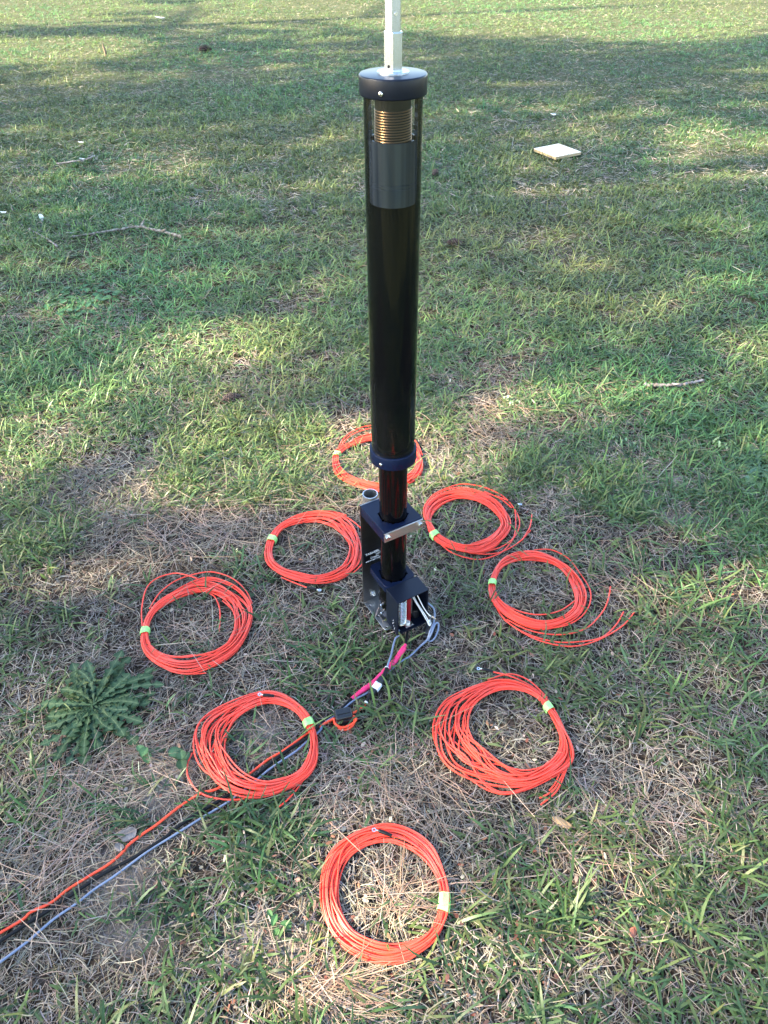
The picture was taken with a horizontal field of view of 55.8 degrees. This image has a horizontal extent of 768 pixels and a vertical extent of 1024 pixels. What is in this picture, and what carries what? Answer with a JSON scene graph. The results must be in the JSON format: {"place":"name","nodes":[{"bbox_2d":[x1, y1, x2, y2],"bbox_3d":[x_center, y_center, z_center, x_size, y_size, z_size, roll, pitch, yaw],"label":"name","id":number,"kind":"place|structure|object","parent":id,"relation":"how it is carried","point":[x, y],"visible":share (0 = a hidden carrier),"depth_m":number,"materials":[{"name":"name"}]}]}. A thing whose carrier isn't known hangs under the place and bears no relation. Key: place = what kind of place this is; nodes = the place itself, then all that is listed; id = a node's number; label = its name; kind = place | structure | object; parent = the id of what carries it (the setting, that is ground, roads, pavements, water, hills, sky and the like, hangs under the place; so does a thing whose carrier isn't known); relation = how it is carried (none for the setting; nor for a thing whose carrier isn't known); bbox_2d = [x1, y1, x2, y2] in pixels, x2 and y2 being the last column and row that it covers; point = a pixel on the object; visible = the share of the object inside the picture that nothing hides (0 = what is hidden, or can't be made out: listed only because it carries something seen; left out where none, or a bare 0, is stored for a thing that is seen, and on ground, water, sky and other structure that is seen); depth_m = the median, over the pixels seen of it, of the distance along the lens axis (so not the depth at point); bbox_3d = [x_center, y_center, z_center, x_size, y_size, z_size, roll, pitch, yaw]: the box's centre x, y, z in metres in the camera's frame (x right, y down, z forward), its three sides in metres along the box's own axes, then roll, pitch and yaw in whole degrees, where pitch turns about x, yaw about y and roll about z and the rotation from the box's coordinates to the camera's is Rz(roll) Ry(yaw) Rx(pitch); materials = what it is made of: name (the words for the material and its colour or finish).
{"place":"outdoors","nodes":[
{"label":"outdoors","id":0,"kind":"place"},
{"bbox_2d":[0,0,767,1023],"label":"ground","id":1,"kind":"structure","parent":0,"point":[176,12],"depth_m":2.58,"materials":[{"name":"green plant"}]},
{"bbox_2d":[27,228,57,246],"bbox_3d":[-2.022,-1.628,4.295,0.021,0.019,0.417,-32,50,-31],"label":"fallen branch","id":2,"kind":"object","parent":1,"relation":"on","point":[49,240],"visible":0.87,"depth_m":4.25,"materials":[{"name":"grey wood"}]},
{"bbox_2d":[56,155,94,164],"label":"fallen branch","id":3,"kind":"object","parent":1,"relation":"on","point":[88,158],"visible":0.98,"depth_m":5.42,"materials":[{"name":"grey wood"}]},
{"bbox_2d":[44,284,120,316],"bbox_3d":[-1.506,-1.068,3.642,0.356,0.034,0.376,-1,41,0],"label":"broadleaf weed","id":4,"kind":"object","parent":1,"relation":"on","point":[81,302],"visible":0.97,"depth_m":3.63,"materials":[{"name":"green plant"}]},
{"bbox_2d":[40,650,163,766],"bbox_3d":[-0.719,0.490,1.843,0.302,0.035,0.334,-1,41,0],"label":"dandelion plant","id":5,"kind":"object","parent":1,"relation":"on","point":[86,714],"visible":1,"depth_m":1.83,"materials":[{"name":"green plant"}]},
{"bbox_2d":[114,843,123,851],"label":"dry leaf","id":6,"kind":"object","parent":1,"relation":"on","point":[118,847],"visible":1,"depth_m":1.58,"materials":[{"name":"grey plant"}]},
{"bbox_2d":[71,219,182,237],"bbox_3d":[-1.522,-1.677,4.296,0.668,0.071,0.130,-1,41,0],"label":"fallen branch","id":7,"kind":"object","parent":1,"relation":"on","point":[148,228],"visible":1,"depth_m":4.30,"materials":[{"name":"wood"}]},
{"bbox_2d":[118,827,136,841],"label":"dry leaf","id":8,"kind":"object","parent":1,"relation":"on","point":[126,837],"visible":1,"depth_m":1.60,"materials":[{"name":"grey plant"}]},
{"bbox_2d":[136,745,165,763],"bbox_3d":[-0.565,0.582,1.743,0.070,0.033,0.048,-1,41,0],"label":"broadleaf weed","id":9,"kind":"object","parent":1,"relation":"on","point":[142,750],"visible":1,"depth_m":1.74,"materials":[{"name":"green plant"}]},
{"bbox_2d":[168,746,189,770],"bbox_3d":[-0.486,0.587,1.738,0.043,0.024,0.074,-30,49,-29],"label":"broadleaf weed","id":10,"kind":"object","parent":1,"relation":"on","point":[180,755],"visible":1,"depth_m":1.73,"materials":[{"name":"green plant"}]},
{"bbox_2d":[140,571,252,674],"bbox_3d":[-0.541,0.305,2.063,0.334,0.021,0.381,-1,41,0],"label":"wire coil","id":11,"kind":"object","parent":1,"relation":"on","point":[163,660],"visible":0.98,"depth_m":2.04,"materials":[{"name":"orange plastic"}]},
{"bbox_2d":[0,629,399,933],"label":"power cord","id":12,"kind":"object","parent":1,"relation":"on","point":[376,686],"visible":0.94,"depth_m":1.68,"materials":[{"name":"orange plastic"}]},
{"bbox_2d":[334,707,352,725],"bbox_3d":[-0.100,0.511,1.811,0.046,0.035,0.034,-10,42,-11],"label":"ferrite choke","id":13,"kind":"object","parent":12,"relation":"attached to","point":[340,714],"visible":1,"depth_m":1.80,"materials":[{"name":"black plastic"}]},
{"bbox_2d":[0,631,408,942],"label":"coaxial cable","id":14,"kind":"object","parent":1,"relation":"on","point":[366,687],"visible":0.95,"depth_m":1.62,"materials":[{"name":"black plastic"}]},
{"bbox_2d":[199,44,211,52],"bbox_3d":[-2.194,-5.693,8.915,0.162,0.096,0.096,-4,41,-4],"label":"pine cone","id":15,"kind":"object","parent":1,"relation":"on","point":[205,47],"visible":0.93,"depth_m":8.90,"materials":[{"name":"brown plant"}]},
{"bbox_2d":[0,603,439,962],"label":"control cable","id":16,"kind":"object","parent":1,"relation":"on","point":[182,829],"visible":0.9,"depth_m":1.61,"materials":[{"name":"grey plastic"}]},
{"bbox_2d":[422,619,435,639],"bbox_3d":[0.128,0.329,2.023,0.030,0.035,0.054,10,42,12],"label":"ferrite choke","id":17,"kind":"object","parent":16,"relation":"attached to","point":[427,627],"visible":0.69,"depth_m":2.01,"materials":[{"name":"black plastic"}]},
{"bbox_2d":[221,392,240,402],"bbox_3d":[-0.617,-0.462,2.935,0.082,0.045,0.045,-18,44,-19],"label":"pine cone","id":18,"kind":"object","parent":1,"relation":"on","point":[226,397],"visible":0.86,"depth_m":2.92,"materials":[{"name":"brown plant"}]},
{"bbox_2d":[186,690,317,806],"bbox_3d":[-0.314,0.560,1.755,0.312,0.031,0.310,-1,41,0],"label":"wire coil","id":19,"kind":"object","parent":1,"relation":"on","point":[301,774],"visible":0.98,"depth_m":1.74,"materials":[{"name":"orange plastic"}]},
{"bbox_2d":[267,909,291,935],"bbox_3d":[-0.216,0.829,1.455,0.062,0.031,0.033,17,44,19],"label":"broadleaf weed","id":20,"kind":"object","parent":1,"relation":"on","point":[274,918],"visible":1,"depth_m":1.45,"materials":[{"name":"green plant"}]},
{"bbox_2d":[264,510,361,590],"bbox_3d":[-0.210,0.108,2.282,0.331,0.023,0.331,-29,49,-29],"label":"wire coil","id":21,"kind":"object","parent":1,"relation":"on","point":[273,564],"visible":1,"depth_m":2.27,"materials":[{"name":"orange plastic"}]},
{"bbox_2d":[362,489,377,503],"bbox_3d":[-0.035,0.098,2.025,0.041,0.388,0.041,-21,45,-22],"label":"galvanised pipe","id":22,"kind":"object","parent":1,"relation":"on","point":[368,495],"visible":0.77,"depth_m":1.91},
{"bbox_2d":[332,425,422,491],"bbox_3d":[-0.023,-0.202,2.637,0.330,0.021,0.407,-1,41,0],"label":"wire coil","id":23,"kind":"object","parent":1,"relation":"on","point":[366,484],"visible":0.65,"depth_m":2.58,"materials":[{"name":"orange plastic"}]},
{"bbox_2d":[0,0,767,1023],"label":"dead thatch","id":24,"kind":"object","parent":1,"relation":"on","point":[136,512],"visible":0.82,"depth_m":1.94,"materials":[{"name":"plant"}]},
{"bbox_2d":[0,166,767,1023],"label":"pine needles","id":25,"kind":"object","parent":1,"relation":"on","point":[342,974],"visible":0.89,"depth_m":1.70,"materials":[{"name":"beige plant"}]},
{"bbox_2d":[0,214,767,1023],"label":"bark crumbs","id":26,"kind":"object","parent":1,"relation":"on","point":[352,918],"visible":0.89,"depth_m":1.55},
{"bbox_2d":[319,823,450,964],"bbox_3d":[0.001,0.781,1.505,0.272,0.029,0.278,-1,41,0],"label":"wire coil","id":27,"kind":"object","parent":1,"relation":"on","point":[348,850],"visible":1,"depth_m":1.50,"materials":[{"name":"orange plastic"}]},
{"bbox_2d":[358,0,435,635],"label":"antenna","id":28,"kind":"object","parent":1,"relation":"on","point":[395,591],"visible":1,"depth_m":1.46,"materials":[{"name":"black plastic"}]},
{"bbox_2d":[432,169,438,175],"bbox_3d":[0.367,-2.416,5.160,0.051,0.051,0.092,14,43,16],"label":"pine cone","id":29,"kind":"object","parent":1,"relation":"on","point":[435,171],"visible":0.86,"depth_m":5.13,"materials":[{"name":"brown plant"}]},
{"bbox_2d":[447,238,461,245],"bbox_3d":[0.403,-1.548,4.166,0.092,0.051,0.051,9,42,10],"label":"pine cone","id":30,"kind":"object","parent":1,"relation":"on","point":[454,241],"visible":0.88,"depth_m":4.15,"materials":[{"name":"brown plant"}]},
{"bbox_2d":[423,483,531,559],"bbox_3d":[0.292,0.019,2.377,0.335,0.024,0.353,-29,48,-28],"label":"wire coil","id":31,"kind":"object","parent":1,"relation":"on","point":[485,545],"visible":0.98,"depth_m":2.37,"materials":[{"name":"orange plastic"}]},
{"bbox_2d":[432,667,573,804],"bbox_3d":[0.300,0.535,1.786,0.342,0.025,0.338,23,46,25],"label":"wire coil","id":32,"kind":"object","parent":1,"relation":"on","point":[548,767],"visible":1,"depth_m":1.75,"materials":[{"name":"orange plastic"}]},
{"bbox_2d":[503,391,519,404],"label":"broadleaf weed","id":33,"kind":"object","parent":1,"relation":"on","point":[507,397],"visible":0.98,"depth_m":2.90,"materials":[{"name":"green plant"}]},
{"bbox_2d":[534,144,580,160],"bbox_3d":[1.314,-2.728,5.507,0.236,0.041,0.272,-20,44,-19],"label":"plywood board","id":34,"kind":"object","parent":1,"relation":"on","point":[556,151],"visible":0.94,"depth_m":5.47,"materials":[{"name":"beige wood"}]},
{"bbox_2d":[488,549,634,646],"bbox_3d":[0.490,0.249,2.114,0.337,0.021,0.401,-30,49,-30],"label":"wire coil","id":35,"kind":"object","parent":1,"relation":"on","point":[575,612],"visible":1,"depth_m":2.08,"materials":[{"name":"orange plastic"}]},
{"bbox_2d":[552,816,571,828],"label":"dry leaf","id":36,"kind":"object","parent":1,"relation":"on","point":[562,821],"visible":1,"depth_m":1.61,"materials":[{"name":"beige plant"}]},
{"bbox_2d":[607,430,635,447],"bbox_3d":[0.888,-0.277,2.706,0.108,0.033,0.105,-1,41,0],"label":"broadleaf weed","id":37,"kind":"object","parent":1,"relation":"on","point":[616,440],"visible":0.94,"depth_m":2.69,"materials":[{"name":"green plant"}]},
{"bbox_2d":[629,927,636,937],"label":"dry leaf","id":38,"kind":"object","parent":1,"relation":"on","point":[633,931],"visible":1,"depth_m":1.44,"materials":[{"name":"brown plant"}]},
{"bbox_2d":[644,379,704,386],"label":"fallen branch","id":39,"kind":"object","parent":1,"relation":"on","point":[675,384],"visible":0.94,"depth_m":2.97,"materials":[{"name":"grey wood"}]},
{"bbox_2d":[712,436,735,448],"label":"broadleaf weed","id":40,"kind":"object","parent":1,"relation":"on","point":[718,442],"visible":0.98,"depth_m":2.66,"materials":[{"name":"green plant"}]},
{"bbox_2d":[713,438,767,493],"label":"dandelion plant","id":41,"kind":"object","parent":1,"relation":"on","point":[750,477],"visible":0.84,"depth_m":2.57,"materials":[{"name":"green plant"}]}
]}

